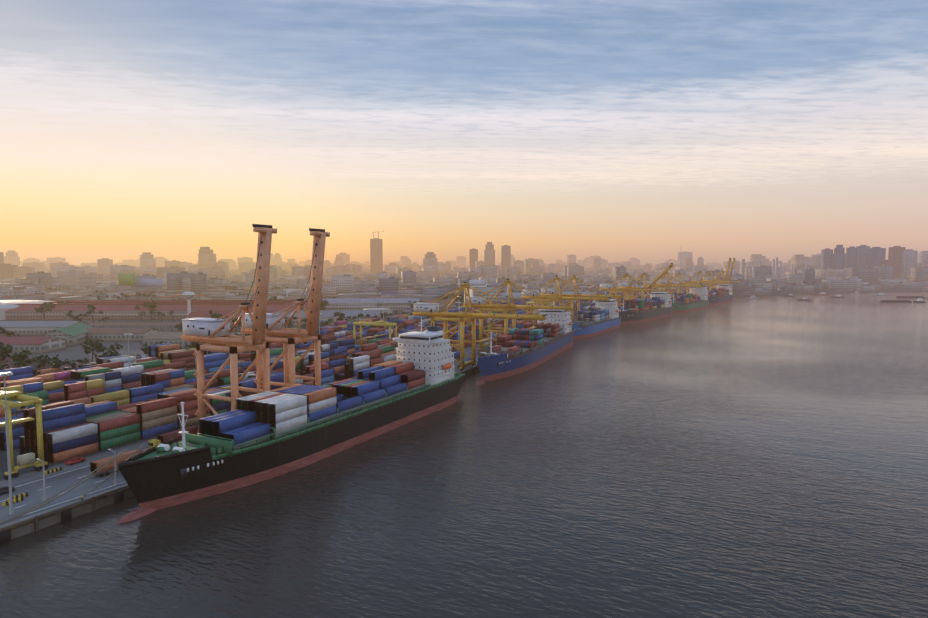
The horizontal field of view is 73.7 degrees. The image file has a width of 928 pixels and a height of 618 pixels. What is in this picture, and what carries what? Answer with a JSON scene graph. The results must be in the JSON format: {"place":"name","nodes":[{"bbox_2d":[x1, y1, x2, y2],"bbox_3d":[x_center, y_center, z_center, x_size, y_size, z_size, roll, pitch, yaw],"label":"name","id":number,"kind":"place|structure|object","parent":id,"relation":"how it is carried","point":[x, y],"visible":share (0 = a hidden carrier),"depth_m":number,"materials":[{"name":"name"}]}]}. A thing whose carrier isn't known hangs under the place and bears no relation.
{"place":"outdoors","nodes":[
{"label":"outdoors","id":0,"kind":"place"},
{"bbox_2d":[18,342,146,360],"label":"hardstand paving","id":1,"kind":"structure","parent":0,"point":[77,352],"depth_m":371.81,"materials":[{"name":"grey concrete"}]},
{"bbox_2d":[182,292,194,314],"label":"water tower","id":2,"kind":"structure","parent":0,"point":[188,296],"depth_m":548.04,"materials":[{"name":"white concrete"}]},
{"bbox_2d":[0,319,576,528],"bbox_3d":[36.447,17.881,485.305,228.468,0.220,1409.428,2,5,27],"label":"port pavement","id":3,"kind":"structure","parent":0,"point":[29,480],"depth_m":150.04,"materials":[{"name":"concrete"}]},
{"bbox_2d":[0,372,13,514],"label":"light mast","id":4,"kind":"object","parent":3,"relation":"on","point":[11,509],"visible":1,"depth_m":129.88,"materials":[{"name":"metal"}]},
{"bbox_2d":[0,388,48,479],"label":"yard gantry crane","id":5,"kind":"object","parent":3,"relation":"on","point":[25,460],"visible":0.94,"depth_m":156.97,"materials":[{"name":"paint"}]},
{"bbox_2d":[2,467,61,505],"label":"apron barrier blocks","id":6,"kind":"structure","parent":3,"relation":"on","point":[17,498],"depth_m":139.75,"materials":[{"name":"yellow concrete"}]},
{"bbox_2d":[36,458,46,500],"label":"lamp post","id":7,"kind":"object","parent":3,"relation":"on","point":[44,492],"visible":0.88,"depth_m":137.88,"materials":[{"name":"metal"}]},
{"bbox_2d":[0,456,85,494],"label":"port cars","id":8,"kind":"object","parent":3,"relation":"on","point":[71,461],"visible":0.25,"depth_m":163.02,"materials":[{"name":"paint"}]},
{"bbox_2d":[108,449,117,484],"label":"lamp post","id":9,"kind":"object","parent":3,"relation":"on","point":[115,479],"visible":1,"depth_m":148.50,"materials":[{"name":"metal"}]},
{"bbox_2d":[124,333,131,367],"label":"yard mast","id":10,"kind":"object","parent":3,"relation":"on","point":[128,334],"visible":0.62,"depth_m":238.23,"materials":[{"name":"metal"}]},
{"bbox_2d":[181,224,276,433],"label":"gantry crane","id":11,"kind":"object","parent":3,"relation":"on","point":[212,334],"visible":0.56,"depth_m":183.04,"materials":[{"name":"paint"}]},
{"bbox_2d":[0,309,538,463],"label":"shipping containers","id":12,"kind":"object","parent":3,"relation":"on","point":[103,403],"visible":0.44,"depth_m":225.88,"materials":[{"name":"metal"}]},
{"bbox_2d":[238,228,329,388],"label":"gantry crane","id":13,"kind":"object","parent":3,"relation":"on","point":[276,331],"visible":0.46,"depth_m":202.27,"materials":[{"name":"paint"}]},
{"bbox_2d":[90,308,620,476],"bbox_3d":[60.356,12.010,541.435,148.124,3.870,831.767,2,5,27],"label":"terminal trucks","id":14,"kind":"object","parent":3,"relation":"on","point":[175,435],"depth_m":170.27,"materials":[{"name":"paint"}]},
{"bbox_2d":[353,320,396,347],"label":"yard gantry crane","id":15,"kind":"object","parent":3,"relation":"on","point":[385,324],"visible":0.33,"depth_m":358.88,"materials":[{"name":"paint"}]},
{"bbox_2d":[412,282,546,369],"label":"gantry crane","id":16,"kind":"object","parent":3,"relation":"on","point":[427,309],"visible":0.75,"depth_m":314.31,"materials":[{"name":"paint"}]},
{"bbox_2d":[463,279,576,349],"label":"gantry crane","id":17,"kind":"object","parent":3,"relation":"on","point":[479,303],"visible":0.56,"depth_m":379.43,"materials":[{"name":"paint"}]},
{"bbox_2d":[527,301,551,312],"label":"gantry crane","id":18,"kind":"object","parent":3,"relation":"on","point":[547,303],"visible":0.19,"depth_m":552.30,"materials":[{"name":"paint"}]},
{"bbox_2d":[445,291,676,318],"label":"yard containers","id":19,"kind":"object","parent":3,"relation":"on","point":[583,303],"visible":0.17,"depth_m":691.53,"materials":[{"name":"metal"}]},
{"bbox_2d":[521,276,610,325],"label":"gantry crane","id":20,"kind":"object","parent":3,"relation":"on","point":[542,299],"visible":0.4,"depth_m":479.32,"materials":[{"name":"paint"}]},
{"bbox_2d":[541,275,623,321],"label":"gantry crane","id":21,"kind":"object","parent":3,"relation":"on","point":[551,292],"visible":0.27,"depth_m":514.42,"materials":[{"name":"paint"}]},
{"bbox_2d":[599,273,668,306],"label":"gantry crane","id":22,"kind":"object","parent":3,"relation":"on","point":[610,287],"visible":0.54,"depth_m":634.11,"materials":[{"name":"paint"}]},
{"bbox_2d":[618,263,673,299],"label":"gantry crane","id":23,"kind":"object","parent":3,"relation":"on","point":[623,285],"visible":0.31,"depth_m":678.17,"materials":[{"name":"paint"}]},
{"bbox_2d":[643,272,703,296],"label":"gantry crane","id":24,"kind":"object","parent":3,"relation":"on","point":[670,285],"visible":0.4,"depth_m":745.92,"materials":[{"name":"paint"}]},
{"bbox_2d":[640,288,708,293],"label":"shipping containers","id":25,"kind":"object","parent":3,"relation":"on","point":[683,291],"visible":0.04,"depth_m":1010.35,"materials":[{"name":"metal"}]},
{"bbox_2d":[656,271,713,297],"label":"gantry crane","id":26,"kind":"object","parent":3,"relation":"on","point":[663,282],"visible":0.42,"depth_m":788.92,"materials":[{"name":"paint"}]},
{"bbox_2d":[680,271,731,293],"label":"gantry crane","id":27,"kind":"object","parent":3,"relation":"on","point":[700,282],"visible":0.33,"depth_m":873.50,"materials":[{"name":"paint"}]},
{"bbox_2d":[691,270,740,289],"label":"gantry crane","id":28,"kind":"object","parent":3,"relation":"on","point":[698,278],"visible":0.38,"depth_m":933.35,"materials":[{"name":"paint"}]},
{"bbox_2d":[703,258,731,287],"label":"gantry crane","id":29,"kind":"object","parent":3,"relation":"on","point":[709,279],"visible":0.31,"depth_m":988.09,"materials":[{"name":"paint"}]},
{"bbox_2d":[712,258,735,287],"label":"gantry crane","id":30,"kind":"object","parent":3,"relation":"on","point":[732,266],"visible":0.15,"depth_m":1001.87,"materials":[{"name":"paint"}]},
{"bbox_3d":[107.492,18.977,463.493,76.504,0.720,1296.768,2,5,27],"label":"quay bollards","id":31,"kind":"object","parent":3,"relation":"on","visible":0},
{"bbox_2d":[0,353,469,523],"bbox_3d":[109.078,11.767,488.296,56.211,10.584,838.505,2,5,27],"label":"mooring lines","id":32,"kind":"object","parent":31,"relation":"attached to","point":[12,518],"visible":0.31,"depth_m":133.11,"materials":[{"name":"fabric"}]},
{"bbox_2d":[0,265,927,617],"bbox_3d":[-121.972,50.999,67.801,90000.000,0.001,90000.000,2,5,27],"label":"river water","id":33,"kind":"structure","parent":0,"point":[762,457],"depth_m":142.27,"materials":[{"name":"grey liquid"}]},
{"bbox_2d":[0,366,478,544],"bbox_3d":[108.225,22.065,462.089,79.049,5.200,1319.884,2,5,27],"label":"dock fenders","id":34,"kind":"object","parent":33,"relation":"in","point":[5,534],"visible":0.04,"depth_m":134.35,"materials":[{"name":"rubber"}]},
{"bbox_2d":[117,317,465,523],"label":"container ship","id":35,"kind":"object","parent":33,"relation":"on","point":[256,438],"visible":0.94,"depth_m":170.09,"materials":[{"name":"paint"}]},
{"bbox_2d":[476,301,573,384],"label":"container ship","id":36,"kind":"object","parent":33,"relation":"on","point":[513,351],"visible":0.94,"depth_m":342.05,"materials":[{"name":"paint"}]},
{"bbox_2d":[569,298,620,338],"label":"container ship","id":37,"kind":"object","parent":33,"relation":"in","point":[600,317],"visible":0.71,"depth_m":502.35,"materials":[{"name":"paint"}]},
{"bbox_2d":[619,291,672,324],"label":"grey ship","id":38,"kind":"object","parent":33,"relation":"in","point":[655,305],"visible":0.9,"depth_m":612.47,"materials":[{"name":"paint"}]},
{"bbox_2d":[671,286,708,312],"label":"container ship","id":39,"kind":"object","parent":33,"relation":"in","point":[695,298],"visible":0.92,"depth_m":747.77,"materials":[{"name":"paint"}]},
{"bbox_2d":[707,280,732,305],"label":"container ship","id":40,"kind":"object","parent":33,"relation":"in","point":[720,294],"visible":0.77,"depth_m":891.98,"materials":[{"name":"paint"}]},
{"bbox_2d":[745,295,757,298],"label":"boat","id":41,"kind":"object","parent":33,"relation":"on","point":[753,297],"visible":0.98,"depth_m":1015.18,"materials":[{"name":"paint"}]},
{"bbox_2d":[797,297,810,300],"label":"boat","id":42,"kind":"object","parent":33,"relation":"on","point":[805,299],"visible":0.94,"depth_m":961.07,"materials":[{"name":"paint"}]},
{"bbox_2d":[810,292,829,294],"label":"boat","id":43,"kind":"object","parent":33,"relation":"on","point":[822,293],"visible":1,"depth_m":1129.03,"materials":[{"name":"paint"}]},
{"bbox_2d":[829,293,843,297],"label":"boat","id":44,"kind":"object","parent":33,"relation":"on","point":[838,295],"visible":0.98,"depth_m":1048.51,"materials":[{"name":"paint"}]},
{"bbox_2d":[869,292,887,295],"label":"boat","id":45,"kind":"object","parent":33,"relation":"on","point":[881,294],"visible":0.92,"depth_m":1114.21,"materials":[{"name":"paint"}]},
{"bbox_2d":[880,298,925,302],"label":"barge","id":46,"kind":"object","parent":33,"relation":"on","point":[919,300],"visible":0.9,"depth_m":910.09},
{"bbox_2d":[896,296,927,297],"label":"barge","id":47,"kind":"object","parent":33,"relation":"on","point":[910,297],"visible":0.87,"depth_m":1030.58},
{"bbox_2d":[0,289,927,539],"bbox_3d":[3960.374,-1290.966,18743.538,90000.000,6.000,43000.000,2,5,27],"label":"ground","id":48,"kind":"structure","parent":0,"point":[51,520],"depth_m":389.55,"materials":[{"name":"grey concrete"}]},
{"bbox_2d":[0,286,130,319],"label":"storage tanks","id":49,"kind":"object","parent":48,"relation":"on","point":[3,307],"visible":0.12,"depth_m":610.55,"materials":[{"name":"white metal"}]},
{"bbox_2d":[0,318,306,375],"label":"trees","id":50,"kind":"object","parent":48,"relation":"on","point":[97,346],"visible":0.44,"depth_m":295.58,"materials":[{"name":"green plant"}]},
{"bbox_2d":[14,310,413,367],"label":"trees","id":51,"kind":"object","parent":48,"relation":"on","point":[26,362],"visible":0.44,"depth_m":300.35,"materials":[{"name":"green plant"}]},
{"bbox_2d":[118,274,484,299],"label":"billboards","id":52,"kind":"object","parent":48,"relation":"on","point":[127,280],"visible":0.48,"depth_m":799.56,"materials":[{"name":"grey metal"}]},
{"bbox_2d":[46,283,608,294],"bbox_3d":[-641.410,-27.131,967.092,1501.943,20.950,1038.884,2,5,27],"label":"city buildings","id":53,"kind":"structure","parent":48,"relation":"on","point":[77,291],"depth_m":1001.03,"materials":[{"name":"concrete"}]},
{"bbox_2d":[0,278,675,369],"bbox_3d":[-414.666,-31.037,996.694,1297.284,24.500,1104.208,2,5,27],"label":"warehouse sheds","id":54,"kind":"object","parent":48,"relation":"on","point":[55,335],"visible":0.48,"depth_m":591.24,"materials":[{"name":"metal"}]},
{"bbox_2d":[20,257,740,274],"bbox_3d":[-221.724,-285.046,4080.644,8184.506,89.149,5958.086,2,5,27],"label":"city block","id":55,"kind":"structure","parent":48,"relation":"on","point":[584,263],"depth_m":3107.21,"materials":[{"name":"grey concrete"}]},
{"bbox_2d":[20,260,788,267],"bbox_3d":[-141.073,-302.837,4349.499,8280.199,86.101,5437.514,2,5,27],"label":"city block","id":56,"kind":"structure","parent":48,"relation":"on","point":[367,263],"depth_m":5248.69,"materials":[{"name":"grey concrete"}]},
{"bbox_2d":[58,274,795,326],"bbox_3d":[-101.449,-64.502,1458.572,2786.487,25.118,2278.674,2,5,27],"label":"city trees","id":57,"kind":"object","parent":48,"relation":"on","point":[89,312],"visible":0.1,"depth_m":523.90,"materials":[{"name":"green plant"}]},
{"bbox_2d":[0,275,884,335],"bbox_3d":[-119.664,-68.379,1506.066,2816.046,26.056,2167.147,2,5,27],"label":"city trees","id":58,"kind":"object","parent":48,"relation":"on","point":[4,331],"visible":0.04,"depth_m":682.63,"materials":[{"name":"green plant"}]},
{"bbox_2d":[13,273,894,320],"bbox_3d":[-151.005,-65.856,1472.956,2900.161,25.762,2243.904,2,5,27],"label":"city trees","id":59,"kind":"object","parent":48,"relation":"on","point":[46,306],"visible":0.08,"depth_m":616.34,"materials":[{"name":"green plant"}]},
{"bbox_2d":[0,231,917,278],"bbox_3d":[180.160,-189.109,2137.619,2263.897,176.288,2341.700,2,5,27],"label":"skyscrapers","id":60,"kind":"structure","parent":48,"relation":"on","point":[901,260],"depth_m":1671.77,"materials":[{"name":"grey concrete"}]},
{"bbox_2d":[4,277,917,323],"bbox_3d":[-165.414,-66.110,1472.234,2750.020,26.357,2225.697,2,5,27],"label":"city trees","id":61,"kind":"object","parent":48,"relation":"on","point":[215,315],"visible":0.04,"depth_m":566.28,"materials":[{"name":"green plant"}]},
{"bbox_2d":[0,264,927,316],"bbox_3d":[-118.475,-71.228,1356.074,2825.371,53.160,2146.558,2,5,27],"label":"city block","id":62,"kind":"structure","parent":48,"relation":"on","point":[32,286],"depth_m":1134.01,"materials":[{"name":"grey concrete"}]},
{"bbox_2d":[0,261,927,290],"bbox_3d":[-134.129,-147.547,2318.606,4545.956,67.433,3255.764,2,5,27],"label":"city block","id":63,"kind":"structure","parent":48,"relation":"on","point":[870,274],"depth_m":1578.06,"materials":[{"name":"grey concrete"}]},
{"bbox_2d":[48,272,902,327],"bbox_3d":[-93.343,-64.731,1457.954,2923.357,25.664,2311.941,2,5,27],"label":"city trees","id":64,"kind":"object","parent":48,"relation":"on","point":[341,315],"visible":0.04,"depth_m":759.26,"materials":[{"name":"green plant"}]},
{"bbox_2d":[741,258,820,289],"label":"city buildings","id":65,"kind":"structure","parent":48,"relation":"on","point":[776,271],"depth_m":1475.82,"materials":[{"name":"grey concrete"}]},
{"bbox_2d":[0,0,927,264],"label":"sky","id":66,"kind":"structure","parent":0,"point":[647,131],"materials":[{"name":"blue"}]},
{"bbox_2d":[4,250,927,273],"bbox_3d":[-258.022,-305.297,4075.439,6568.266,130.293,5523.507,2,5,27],"label":"city buildings","id":67,"kind":"structure","parent":0,"point":[145,260],"depth_m":2708.98,"materials":[{"name":"grey concrete"}]}
]}

